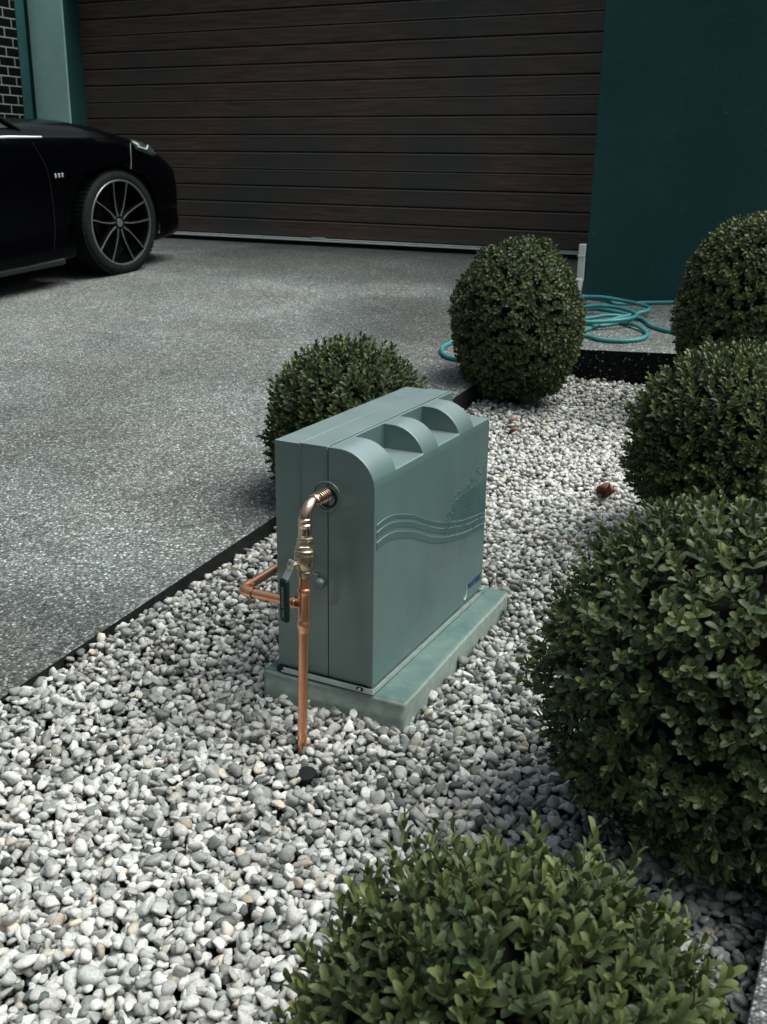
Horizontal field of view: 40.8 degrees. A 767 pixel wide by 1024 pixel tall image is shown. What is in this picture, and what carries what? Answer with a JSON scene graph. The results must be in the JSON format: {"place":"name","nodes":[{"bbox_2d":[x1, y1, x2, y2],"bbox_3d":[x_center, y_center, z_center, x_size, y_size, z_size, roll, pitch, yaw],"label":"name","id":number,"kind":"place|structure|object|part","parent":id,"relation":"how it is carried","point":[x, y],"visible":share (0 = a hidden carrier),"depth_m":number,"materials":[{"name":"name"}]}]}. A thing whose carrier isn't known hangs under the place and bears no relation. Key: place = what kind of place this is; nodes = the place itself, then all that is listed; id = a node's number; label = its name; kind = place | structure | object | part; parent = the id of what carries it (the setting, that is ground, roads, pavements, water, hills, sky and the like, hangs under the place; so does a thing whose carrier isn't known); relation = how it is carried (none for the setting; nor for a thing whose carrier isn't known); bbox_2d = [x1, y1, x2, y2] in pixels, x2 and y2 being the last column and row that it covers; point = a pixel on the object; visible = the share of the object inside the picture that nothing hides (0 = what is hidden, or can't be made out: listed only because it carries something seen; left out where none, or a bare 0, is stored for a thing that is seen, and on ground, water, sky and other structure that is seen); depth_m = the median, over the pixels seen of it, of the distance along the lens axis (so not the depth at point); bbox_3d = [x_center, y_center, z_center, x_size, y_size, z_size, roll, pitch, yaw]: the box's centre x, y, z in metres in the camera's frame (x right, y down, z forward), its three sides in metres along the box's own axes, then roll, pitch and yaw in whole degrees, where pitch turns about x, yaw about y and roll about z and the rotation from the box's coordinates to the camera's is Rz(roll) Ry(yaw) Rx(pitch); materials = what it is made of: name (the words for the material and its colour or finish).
{"place":"outdoors","nodes":[
{"label":"outdoors","id":0,"kind":"place"},
{"bbox_2d":[0,238,598,705],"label":"driveway","id":1,"kind":"structure","parent":0,"point":[136,474],"depth_m":4.50,"materials":[{"name":"grey asphalt"}]},
{"bbox_2d":[0,0,23,117],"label":"brick wall","id":2,"kind":"structure","parent":1,"relation":"on","point":[11,101],"depth_m":9.20,"materials":[{"name":"brick"}]},
{"bbox_2d":[14,0,32,118],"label":"corner post","id":3,"kind":"object","parent":1,"relation":"on","point":[23,56],"visible":0.09,"depth_m":9.33,"materials":[{"name":"teal paint"}]},
{"bbox_2d":[27,0,71,122],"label":"pilaster","id":4,"kind":"object","parent":1,"relation":"on","point":[48,51],"visible":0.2,"depth_m":9.45,"materials":[{"name":"teal paint"}]},
{"bbox_2d":[23,0,87,125],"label":"door reveal","id":5,"kind":"object","parent":1,"relation":"on","point":[73,37],"depth_m":9.49,"materials":[{"name":"teal paint"}]},
{"bbox_2d":[78,0,605,259],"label":"garage door","id":6,"kind":"structure","parent":5,"relation":"attached to","point":[458,126],"depth_m":8.49,"materials":[{"name":"wood"}]},
{"bbox_2d":[78,0,605,249],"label":"door panel","id":7,"kind":"structure","parent":6,"relation":"in","point":[582,22],"depth_m":8.48,"materials":[{"name":"wood"}]},
{"bbox_2d":[0,116,178,276],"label":"parked car","id":8,"kind":"object","parent":1,"relation":"on","point":[95,200],"visible":1,"depth_m":7.07,"materials":[{"name":"black paint"}]},
{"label":"windows","id":9,"kind":"part","parent":8,"relation":"part of","materials":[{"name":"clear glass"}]},
{"bbox_2d":[575,244,587,293],"bbox_3d":[1.180,-1.462,6.284,0.094,0.337,0.086,10,21,25],"label":"downpipe","id":10,"kind":"object","parent":1,"relation":"on","point":[581,267],"visible":0.73,"depth_m":6.25,"materials":[{"name":"plastic"}]},
{"bbox_2d":[0,375,766,1023],"bbox_3d":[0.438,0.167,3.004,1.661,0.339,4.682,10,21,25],"label":"gravel","id":11,"kind":"structure","parent":0,"point":[128,989],"depth_m":2.06,"materials":[{"name":"grey gravel"}]},
{"bbox_2d":[296,766,317,787],"bbox_3d":[-0.156,0.546,2.109,0.042,0.042,0.048,10,21,25],"label":"pipe cap","id":12,"kind":"object","parent":11,"relation":"on","point":[307,774],"visible":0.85,"depth_m":2.10,"materials":[{"name":"black plastic"}]},
{"bbox_2d":[255,331,427,483],"bbox_3d":[-0.112,-0.279,3.343,0.567,0.601,0.584,10,21,25],"label":"box shrub","id":13,"kind":"object","parent":11,"relation":"on","point":[336,377],"visible":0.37,"depth_m":3.19,"materials":[{"name":"green plant"}]},
{"bbox_2d":[264,587,507,737],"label":"concrete slab","id":14,"kind":"structure","parent":11,"relation":"on","point":[399,699],"depth_m":2.36,"materials":[{"name":"teal concrete"}]},
{"bbox_2d":[275,387,488,694],"bbox_3d":[0.021,0.031,2.506,0.250,0.547,0.679,10,21,25],"label":"equipment cabinet","id":15,"kind":"object","parent":14,"relation":"on","point":[398,525],"visible":0.98,"depth_m":2.30,"materials":[{"name":"plastic"}]},
{"bbox_2d":[239,487,332,756],"bbox_3d":[-0.118,0.162,2.405,0.198,0.561,0.602,10,21,25],"label":"water pipework","id":16,"kind":"object","parent":15,"relation":"attached to","point":[303,562],"visible":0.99,"depth_m":2.14,"materials":[{"name":"orange metal"}]},
{"bbox_2d":[268,804,747,1023],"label":"box shrub","id":17,"kind":"object","parent":11,"relation":"on","point":[461,938],"visible":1,"depth_m":1.14,"materials":[{"name":"green plant"}]},
{"bbox_2d":[508,417,517,422],"bbox_3d":[0.553,-0.395,4.413,0.044,0.022,0.029,-20,29,8],"label":"dry leaf","id":18,"kind":"object","parent":11,"relation":"on","point":[512,419],"visible":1,"depth_m":4.41,"materials":[{"name":"brown plant"}]},
{"bbox_2d":[509,427,518,434],"bbox_3d":[0.540,-0.341,4.277,0.034,0.025,0.052,7,-19,-45],"label":"dry leaf","id":19,"kind":"object","parent":11,"relation":"on","point":[513,429],"visible":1,"depth_m":4.28,"materials":[{"name":"brown plant"}]},
{"bbox_2d":[447,233,586,403],"bbox_3d":[0.601,-0.849,4.615,0.639,0.772,0.630,10,21,25],"label":"box shrub","id":20,"kind":"object","parent":11,"relation":"on","point":[513,338],"visible":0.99,"depth_m":4.43,"materials":[{"name":"green plant"}]},
{"bbox_2d":[596,482,614,499],"bbox_3d":[0.764,-0.078,3.547,0.064,0.050,0.099,13,-24,0],"label":"dry leaf","id":21,"kind":"object","parent":11,"relation":"on","point":[606,490],"visible":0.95,"depth_m":3.56,"materials":[{"name":"brown plant"}]},
{"bbox_2d":[509,485,766,888],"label":"box shrub","id":22,"kind":"object","parent":11,"relation":"on","point":[662,644],"visible":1,"depth_m":1.65,"materials":[{"name":"green plant"}]},
{"bbox_2d":[617,335,766,534],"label":"box shrub","id":23,"kind":"object","parent":11,"relation":"on","point":[698,420],"visible":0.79,"depth_m":2.90,"materials":[{"name":"green plant"}]},
{"bbox_2d":[669,210,766,356],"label":"box shrub","id":24,"kind":"object","parent":11,"relation":"on","point":[723,290],"visible":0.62,"depth_m":4.16,"materials":[{"name":"green plant"}]},
{"bbox_2d":[569,302,692,385],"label":"paving","id":25,"kind":"structure","parent":0,"point":[633,363],"depth_m":5.13,"materials":[{"name":"grey concrete"}]},
{"bbox_2d":[439,294,675,360],"bbox_3d":[1.045,-1.015,5.580,1.476,0.185,1.420,2,19,3],"label":"garden hose","id":26,"kind":"object","parent":25,"relation":"on","point":[621,317],"visible":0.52,"depth_m":5.65,"materials":[{"name":"rubber"}]},
{"bbox_2d":[584,0,766,301],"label":"rendered wall","id":27,"kind":"structure","parent":25,"relation":"on","point":[680,166],"depth_m":5.80,"materials":[{"name":"teal paint"}]},
{"label":"ground","id":28,"kind":"structure","parent":0,"visible":0},
{"bbox_2d":[746,930,766,1023],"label":"kerb","id":29,"kind":"structure","parent":28,"relation":"on","point":[757,1014],"depth_m":1.42,"materials":[{"name":"concrete"}]}
]}

